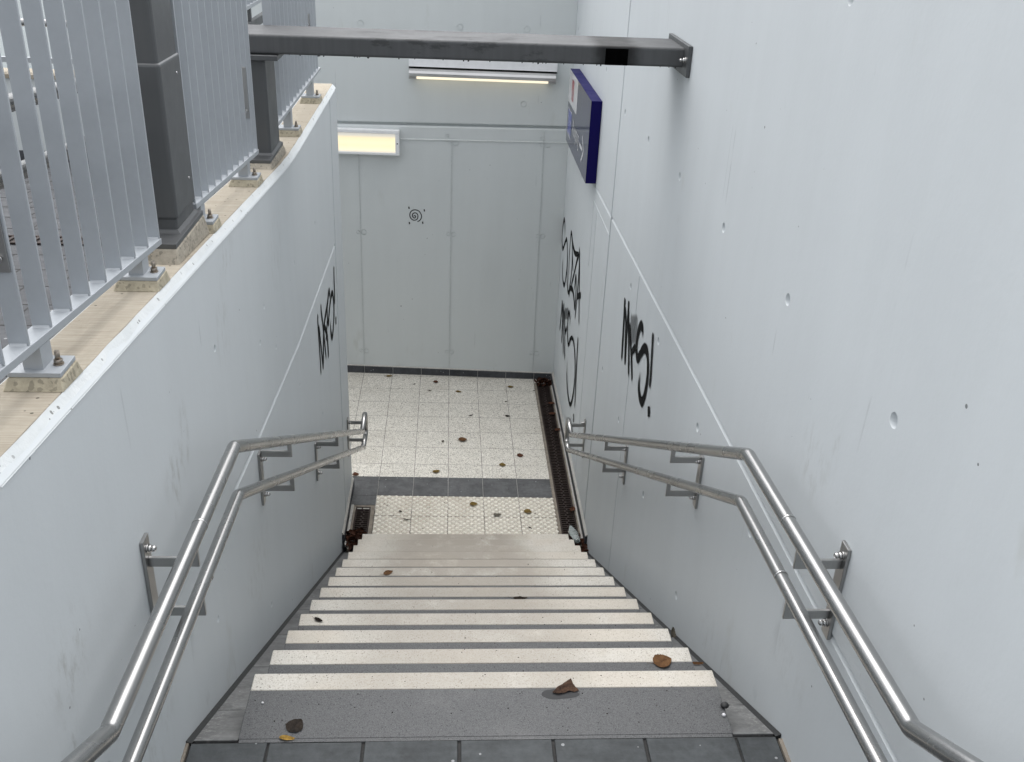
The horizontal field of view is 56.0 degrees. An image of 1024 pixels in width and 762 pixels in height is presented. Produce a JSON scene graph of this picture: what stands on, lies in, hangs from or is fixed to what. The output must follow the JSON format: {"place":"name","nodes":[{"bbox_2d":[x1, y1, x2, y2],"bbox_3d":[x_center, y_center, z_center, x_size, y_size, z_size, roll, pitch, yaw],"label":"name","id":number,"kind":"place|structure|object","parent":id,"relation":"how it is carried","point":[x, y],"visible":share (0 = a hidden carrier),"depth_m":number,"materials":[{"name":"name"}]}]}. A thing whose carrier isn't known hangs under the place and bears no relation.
{"place":"outdoors","nodes":[
{"label":"outdoors","id":0,"kind":"place"},
{"bbox_2d":[0,160,230,383],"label":"ground","id":1,"kind":"structure","parent":0,"point":[3,339],"depth_m":3.57,"materials":[{"name":"grey"}]},
{"bbox_2d":[0,80,86,189],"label":"ramp handrail","id":2,"kind":"object","parent":1,"relation":"on","point":[12,105],"depth_m":2.36,"materials":[{"name":"metal"}]},
{"bbox_2d":[3,68,88,161],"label":"parapet wall","id":3,"kind":"structure","parent":1,"relation":"on","point":[14,115],"depth_m":5.30,"materials":[{"name":"paint"}]},
{"bbox_2d":[1,19,72,63],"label":"parapet railing","id":4,"kind":"object","parent":3,"relation":"on","point":[3,58],"depth_m":5.18,"materials":[{"name":"grey metal"}]},
{"bbox_2d":[8,235,101,244],"bbox_3d":[-2.814,-0.564,3.705,3.050,0.016,0.120,1,27,-4],"label":"drain channel","id":5,"kind":"object","parent":1,"relation":"on","point":[11,239],"visible":0.06,"depth_m":3.77,"materials":[{"name":"metal"}]},
{"bbox_2d":[348,372,548,478],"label":"floor","id":6,"kind":"structure","parent":0,"point":[399,408],"depth_m":9.19,"materials":[{"name":"beige tile"}]},
{"bbox_2d":[255,378,711,728],"bbox_3d":[-0.378,0.561,6.614,1.719,2.167,6.778,1,27,-4],"label":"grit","id":7,"kind":"object","parent":6,"relation":"on","point":[475,613],"visible":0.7,"depth_m":4.15,"materials":[{"name":"grey stone"}]},
{"bbox_2d":[534,383,582,545],"bbox_3d":[0.400,0.702,8.839,0.188,0.102,2.950,1,27,-4],"label":"drain channel","id":8,"kind":"object","parent":6,"relation":"on","point":[563,496],"visible":0.89,"depth_m":8.68,"materials":[{"name":"metal"}]},
{"bbox_2d":[534,377,551,385],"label":"leaf litter","id":9,"kind":"object","parent":8,"relation":"in","point":[542,380],"visible":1,"depth_m":10.13,"materials":[{"name":"brown plant"}]},
{"bbox_2d":[568,525,579,542],"bbox_3d":[0.490,1.204,7.636,0.085,0.049,0.245,1,27,-4],"label":"plastic wrapper","id":10,"kind":"object","parent":8,"relation":"on","point":[573,533],"visible":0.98,"depth_m":7.61,"materials":[{"name":"white plastic"}]},
{"bbox_2d":[569,533,588,552],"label":"leaf litter","id":11,"kind":"object","parent":8,"relation":"on","point":[583,547],"visible":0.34,"depth_m":7.54,"materials":[{"name":"brown plant"}]},
{"bbox_2d":[352,476,553,509],"bbox_3d":[-3.593,0.866,7.985,7.885,0.101,0.600,1,27,-4],"label":"floor bed","id":12,"kind":"object","parent":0,"point":[438,477],"visible":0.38,"depth_m":8.25,"materials":[{"name":"grey concrete"}]},
{"bbox_2d":[345,504,374,551],"bbox_3d":[-1.209,1.180,7.671,0.193,0.073,0.607,1,27,-4],"label":"drain channel","id":13,"kind":"object","parent":12,"relation":"on","point":[361,518],"visible":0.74,"depth_m":7.75,"materials":[{"name":"metal"}]},
{"bbox_2d":[345,528,366,549],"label":"leaf litter","id":14,"kind":"object","parent":13,"relation":"on","point":[356,533],"visible":0.81,"depth_m":7.48,"materials":[{"name":"brown plant"}]},
{"bbox_2d":[351,476,551,504],"bbox_3d":[-1.584,0.929,8.113,3.854,0.080,0.440,1,27,-4],"label":"floor band","id":15,"kind":"object","parent":12,"relation":"on","point":[366,488],"visible":0.48,"depth_m":8.23,"materials":[{"name":"tile"}]},
{"bbox_2d":[372,495,558,533],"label":"tactile paving","id":16,"kind":"structure","parent":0,"point":[458,515],"depth_m":7.86,"materials":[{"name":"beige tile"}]},
{"bbox_2d":[186,534,780,745],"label":"staircase","id":17,"kind":"structure","parent":0,"point":[348,598],"depth_m":3.66,"materials":[{"name":"grey stone"}]},
{"bbox_2d":[279,735,294,739],"bbox_3d":[-0.714,1.132,3.056,0.052,0.006,0.019,3,27,1],"label":"fallen leaf","id":18,"kind":"object","parent":17,"relation":"on","point":[285,737],"visible":1,"depth_m":3.06,"materials":[{"name":"yellow plant"}]},
{"bbox_2d":[286,719,302,731],"bbox_3d":[-0.699,1.111,3.101,0.056,0.005,0.057,-8,29,-21],"label":"fallen leaf","id":19,"kind":"object","parent":17,"relation":"on","point":[294,725],"visible":1,"depth_m":3.10,"materials":[{"name":"brown plant"}]},
{"bbox_2d":[383,570,392,574],"bbox_3d":[-0.738,1.131,5.672,0.082,0.008,0.039,-14,31,-29],"label":"fallen leaf","id":20,"kind":"object","parent":17,"relation":"on","point":[387,572],"visible":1,"depth_m":5.68,"materials":[{"name":"brown plant"}]},
{"bbox_2d":[509,596,526,598],"bbox_3d":[0.029,1.127,4.998,0.103,0.009,0.028,-1,27,-6],"label":"fallen leaf","id":21,"kind":"object","parent":17,"relation":"on","point":[518,597],"visible":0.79,"depth_m":5.00,"materials":[{"name":"plant"}]},
{"bbox_2d":[553,679,578,692],"bbox_3d":[0.175,1.049,3.296,0.091,0.006,0.064,-9,29,-21],"label":"fallen leaf","id":22,"kind":"object","parent":17,"relation":"on","point":[567,685],"visible":1,"depth_m":3.29,"materials":[{"name":"brown plant"}]},
{"bbox_2d":[653,654,671,666],"bbox_3d":[0.563,1.065,3.670,0.086,0.009,0.070,11,28,16],"label":"fallen leaf","id":23,"kind":"object","parent":17,"relation":"on","point":[660,660],"visible":1,"depth_m":3.67,"materials":[{"name":"brown plant"}]},
{"bbox_2d":[671,627,675,637],"bbox_3d":[0.763,1.198,4.577,0.018,0.062,0.040,-13,-31,42],"label":"fallen leaf","id":24,"kind":"object","parent":17,"relation":"on","point":[673,633],"visible":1,"depth_m":4.58,"materials":[{"name":"plant"}]},
{"bbox_2d":[720,701,728,708],"bbox_3d":[0.718,1.093,3.245,0.030,0.025,0.021,1,27,-4],"label":"loose stone","id":25,"kind":"object","parent":17,"relation":"on","point":[725,705],"visible":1,"depth_m":3.24,"materials":[{"name":"grey stone"}]},
{"bbox_2d":[185,737,784,761],"bbox_3d":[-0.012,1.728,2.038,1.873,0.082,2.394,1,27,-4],"label":"landing","id":26,"kind":"object","parent":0,"point":[757,749],"visible":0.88,"depth_m":3.05,"materials":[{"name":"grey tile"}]},
{"bbox_2d":[238,734,732,743],"bbox_3d":[-0.073,1.169,3.105,1.587,0.048,0.013,1,27,-4],"label":"landing edge strip","id":27,"kind":"object","parent":26,"relation":"attached to","point":[457,739],"visible":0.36,"depth_m":3.09,"materials":[{"name":"grey metal"}]},
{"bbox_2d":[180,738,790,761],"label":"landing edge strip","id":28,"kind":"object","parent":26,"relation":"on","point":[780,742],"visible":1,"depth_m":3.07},
{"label":"ground","id":29,"kind":"structure","parent":0,"visible":0},
{"bbox_2d":[0,83,354,761],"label":"concrete wall","id":30,"kind":"structure","parent":29,"relation":"on","point":[233,328],"depth_m":2.95,"materials":[{"name":"white paint"}]},
{"bbox_2d":[0,0,170,392],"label":"fence panel","id":31,"kind":"object","parent":30,"relation":"on","point":[101,46],"visible":1,"depth_m":2.26,"materials":[{"name":"grey paint"}]},
{"bbox_2d":[129,0,209,264],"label":"steel post","id":32,"kind":"object","parent":30,"relation":"on","point":[184,232],"visible":0.77,"depth_m":3.01,"materials":[{"name":"grey metal"}]},
{"bbox_2d":[61,412,367,761],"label":"handrail","id":33,"kind":"object","parent":30,"relation":"attached to","point":[98,743],"visible":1,"depth_m":2.57,"materials":[{"name":"metal"}]},
{"bbox_2d":[170,0,263,233],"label":"fence panel","id":34,"kind":"object","parent":30,"relation":"on","point":[212,45],"visible":0.89,"depth_m":3.62,"materials":[{"name":"grey paint"}]},
{"bbox_2d":[250,53,285,169],"bbox_3d":[-1.216,-1.310,4.621,0.260,0.529,0.442,1,27,-4],"label":"steel post","id":35,"kind":"object","parent":30,"relation":"on","point":[272,152],"visible":0.56,"depth_m":4.55,"materials":[{"name":"grey metal"}]},
{"bbox_2d":[248,24,692,77],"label":"steel beam","id":36,"kind":"structure","parent":35,"relation":"on","point":[674,51],"depth_m":4.46,"materials":[{"name":"grey metal"}]},
{"bbox_2d":[261,0,322,136],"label":"fence panel","id":37,"kind":"object","parent":30,"relation":"on","point":[295,75],"visible":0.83,"depth_m":5.28,"materials":[{"name":"grey paint"}]},
{"bbox_2d":[0,0,577,383],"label":"concrete wall","id":38,"kind":"structure","parent":29,"relation":"on","point":[452,213],"depth_m":9.34,"materials":[{"name":"concrete"}]},
{"bbox_2d":[246,0,262,24],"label":"fence panel","id":39,"kind":"object","parent":38,"relation":"attached to","point":[256,19],"visible":0.44,"depth_m":7.23,"materials":[{"name":"grey paint"}]},
{"bbox_2d":[279,125,399,155],"bbox_3d":[-1.683,-2.253,9.012,1.259,0.230,0.076,2,27,-2],"label":"wall lamp","id":40,"kind":"object","parent":38,"relation":"attached to","point":[367,141],"visible":0.5,"depth_m":9.00,"materials":[{"name":"grey plastic"}]},
{"bbox_2d":[409,58,557,83],"bbox_3d":[-0.263,-2.816,8.729,1.349,0.184,0.126,2,27,-2],"label":"wall lamp","id":41,"kind":"object","parent":38,"relation":"attached to","point":[500,71],"visible":0.82,"depth_m":8.71,"materials":[{"name":"grey"}]},
{"bbox_2d":[551,0,1023,761],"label":"concrete wall","id":42,"kind":"structure","parent":29,"relation":"on","point":[793,248],"depth_m":2.87,"materials":[{"name":"concrete"}]},
{"bbox_2d":[566,69,601,183],"bbox_3d":[0.571,-2.103,7.830,0.084,0.613,1.449,1,27,-4],"label":"direction sign","id":43,"kind":"object","parent":42,"relation":"attached to","point":[584,119],"visible":1,"depth_m":7.47,"materials":[{"name":"blue metal"}]},
{"bbox_2d":[564,417,982,761],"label":"handrail","id":44,"kind":"object","parent":42,"relation":"attached to","point":[913,728],"visible":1,"depth_m":2.64,"materials":[{"name":"metal"}]}
]}

